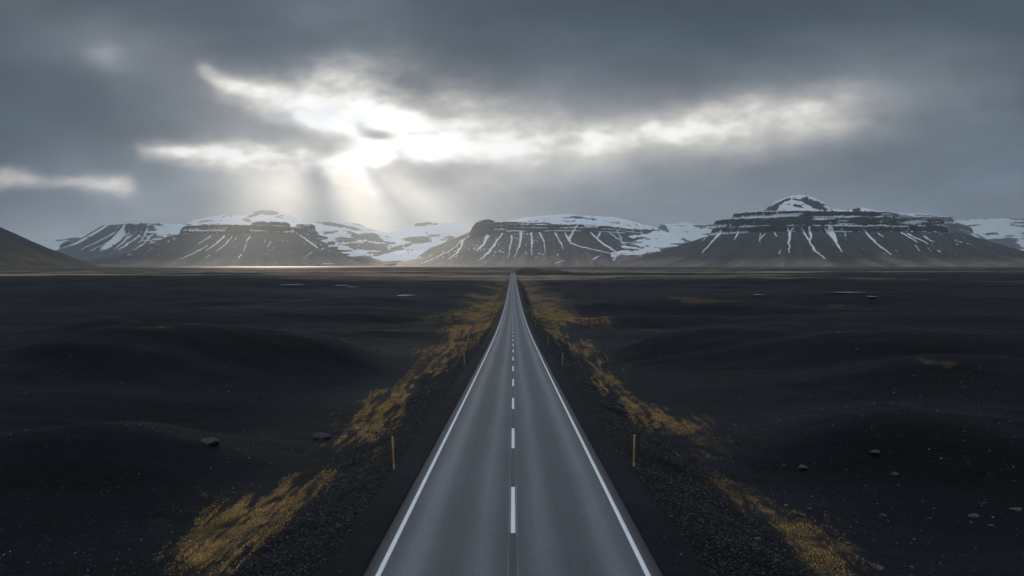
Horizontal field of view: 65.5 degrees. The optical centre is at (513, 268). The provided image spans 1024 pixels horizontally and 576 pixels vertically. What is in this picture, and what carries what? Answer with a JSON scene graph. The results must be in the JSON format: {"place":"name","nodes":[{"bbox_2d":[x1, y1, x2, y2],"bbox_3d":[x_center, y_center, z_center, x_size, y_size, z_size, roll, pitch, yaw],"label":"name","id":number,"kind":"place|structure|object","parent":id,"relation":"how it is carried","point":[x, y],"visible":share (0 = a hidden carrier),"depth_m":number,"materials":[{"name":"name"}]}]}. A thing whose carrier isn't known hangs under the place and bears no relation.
{"place":"outdoors","nodes":[
{"label":"outdoors","id":0,"kind":"place"},
{"bbox_2d":[0,227,109,268],"bbox_3d":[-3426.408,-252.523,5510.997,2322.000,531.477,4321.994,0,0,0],"label":"hill","id":1,"kind":"structure","parent":0,"point":[18,251],"depth_m":4378.87,"materials":[{"name":"black soil"}]},
{"bbox_2d":[35,234,86,250],"bbox_3d":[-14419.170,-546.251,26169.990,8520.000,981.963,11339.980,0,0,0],"label":"mountain","id":2,"kind":"structure","parent":0,"point":[54,243],"depth_m":22798.01,"materials":[{"name":"white snow"}]},
{"bbox_2d":[56,215,251,260],"bbox_3d":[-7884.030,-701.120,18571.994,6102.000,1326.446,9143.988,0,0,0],"label":"mountain","id":3,"kind":"structure","parent":0,"point":[107,240],"depth_m":16577.06,"materials":[{"name":"white snow"}]},
{"bbox_2d":[83,221,395,265],"bbox_3d":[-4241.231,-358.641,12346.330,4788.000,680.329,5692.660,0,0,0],"label":"mountain","id":4,"kind":"structure","parent":0,"point":[264,243],"depth_m":11076.49,"materials":[{"name":"grey stone"}]},
{"bbox_2d":[245,210,471,241],"bbox_3d":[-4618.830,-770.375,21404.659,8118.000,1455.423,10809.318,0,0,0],"label":"mountain","id":5,"kind":"structure","parent":0,"point":[440,231],"depth_m":20344.29,"materials":[{"name":"white snow"}]},
{"bbox_2d":[318,230,450,265],"bbox_3d":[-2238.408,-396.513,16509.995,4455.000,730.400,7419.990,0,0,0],"label":"mountain","id":6,"kind":"structure","parent":0,"point":[381,247],"depth_m":15184.76,"materials":[{"name":"white snow"}]},
{"bbox_2d":[0,266,1023,575],"bbox_3d":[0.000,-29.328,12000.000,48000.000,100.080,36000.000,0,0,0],"label":"ground","id":7,"kind":"structure","parent":0,"point":[392,312],"depth_m":64.94,"materials":[{"name":"black sand"}]},
{"bbox_2d":[201,437,219,445],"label":"rock","id":8,"kind":"object","parent":7,"relation":"on","point":[212,441],"visible":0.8,"depth_m":41.03,"materials":[{"name":"grey stone"}]},
{"bbox_2d":[311,432,330,439],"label":"rock","id":9,"kind":"object","parent":7,"relation":"on","point":[319,436],"visible":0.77,"depth_m":49.35,"materials":[{"name":"grey stone"}]},
{"bbox_2d":[391,436,394,468],"bbox_3d":[-5.081,7.989,33.800,0.085,1.712,0.061,-3,0,0],"label":"marker post","id":10,"kind":"object","parent":7,"relation":"on","point":[393,453],"visible":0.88,"depth_m":33.78,"materials":[{"name":"yellow"}]},
{"bbox_2d":[0,322,1023,575],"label":"pebbles","id":11,"kind":"object","parent":7,"relation":"on","point":[596,438],"visible":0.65,"depth_m":40.67,"materials":[{"name":"grey stone"}]},
{"bbox_2d":[153,301,873,575],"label":"grass","id":12,"kind":"structure","parent":7,"relation":"on","point":[227,516],"depth_m":34.05,"materials":[{"name":"plant"}]},
{"bbox_2d":[212,327,831,575],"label":"gravel","id":13,"kind":"structure","parent":7,"relation":"on","point":[542,332],"depth_m":34.82,"materials":[{"name":"black gravel"}]},
{"bbox_2d":[633,435,634,466],"bbox_3d":[5.253,8.080,34.600,0.084,1.712,0.061,1,0,0],"label":"marker post","id":14,"kind":"object","parent":7,"relation":"on","point":[633,450],"visible":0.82,"depth_m":34.58,"materials":[{"name":"yellow"}]},
{"bbox_2d":[797,465,807,469],"bbox_3d":[14.517,10.008,39.888,0.547,0.314,0.468,0,0,0],"label":"rock","id":15,"kind":"object","parent":7,"relation":"on","point":[802,467],"visible":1,"depth_m":39.73,"materials":[{"name":"grey stone"}]},
{"bbox_2d":[869,450,879,454],"bbox_3d":[18.119,9.233,39.909,0.524,0.234,0.489,0,0,0],"label":"rock","id":16,"kind":"object","parent":7,"relation":"on","point":[875,452],"visible":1,"depth_m":39.78,"materials":[{"name":"grey stone"}]},
{"bbox_2d":[873,565,884,569],"bbox_3d":[11.795,9.679,25.691,0.344,0.193,0.343,0,0,44],"label":"rock","id":17,"kind":"object","parent":7,"relation":"on","point":[877,567],"visible":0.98,"depth_m":25.61,"materials":[{"name":"grey stone"}]},
{"bbox_2d":[968,513,979,517],"bbox_3d":[19.215,10.342,33.201,0.332,0.228,0.399,0,0,-41],"label":"rock","id":18,"kind":"object","parent":7,"relation":"on","point":[973,515],"visible":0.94,"depth_m":33.14,"materials":[{"name":"grey stone"}]},
{"bbox_2d":[1009,507,1021,510],"bbox_3d":[21.354,10.243,33.793,0.509,0.157,0.500,0,0,0],"label":"rock","id":19,"kind":"object","parent":7,"relation":"on","point":[1016,508],"visible":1,"depth_m":33.71,"materials":[{"name":"grey stone"}]},
{"bbox_2d":[0,0,1023,241],"bbox_3d":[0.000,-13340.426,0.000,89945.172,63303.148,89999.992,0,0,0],"label":"sky","id":20,"kind":"structure","parent":0,"point":[655,113],"depth_m":41881.77,"materials":[{"name":"grey"}]},
{"bbox_2d":[363,272,662,575],"bbox_3d":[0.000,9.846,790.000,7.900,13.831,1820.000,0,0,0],"label":"road","id":21,"kind":"structure","parent":0,"point":[512,478],"depth_m":29.20,"materials":[{"name":"grey asphalt"}]},
{"bbox_2d":[393,214,689,265],"bbox_3d":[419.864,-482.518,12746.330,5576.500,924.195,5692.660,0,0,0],"label":"mountain","id":22,"kind":"structure","parent":0,"point":[563,240],"depth_m":11751.53,"materials":[{"name":"grey stone"}]},
{"bbox_2d":[514,268,570,272],"bbox_3d":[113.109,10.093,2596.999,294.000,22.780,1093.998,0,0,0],"label":"hill","id":23,"kind":"structure","parent":0,"point":[530,270],"depth_m":2273.41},
{"bbox_2d":[608,195,1023,266],"bbox_3d":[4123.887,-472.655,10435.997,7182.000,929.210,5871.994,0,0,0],"label":"mountain","id":24,"kind":"structure","parent":0,"point":[799,231],"depth_m":8974.91,"materials":[{"name":"grey stone"}]},
{"bbox_2d":[658,218,1023,250],"bbox_3d":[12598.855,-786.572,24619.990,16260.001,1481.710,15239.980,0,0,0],"label":"mountain","id":25,"kind":"structure","parent":0,"point":[1008,232],"depth_m":22417.55,"materials":[{"name":"white snow"}]},
{"bbox_2d":[897,213,988,240],"bbox_3d":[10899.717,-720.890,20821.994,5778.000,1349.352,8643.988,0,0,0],"label":"mountain","id":26,"kind":"structure","parent":0,"point":[951,225],"depth_m":19403.56,"materials":[{"name":"white snow"}]}
]}

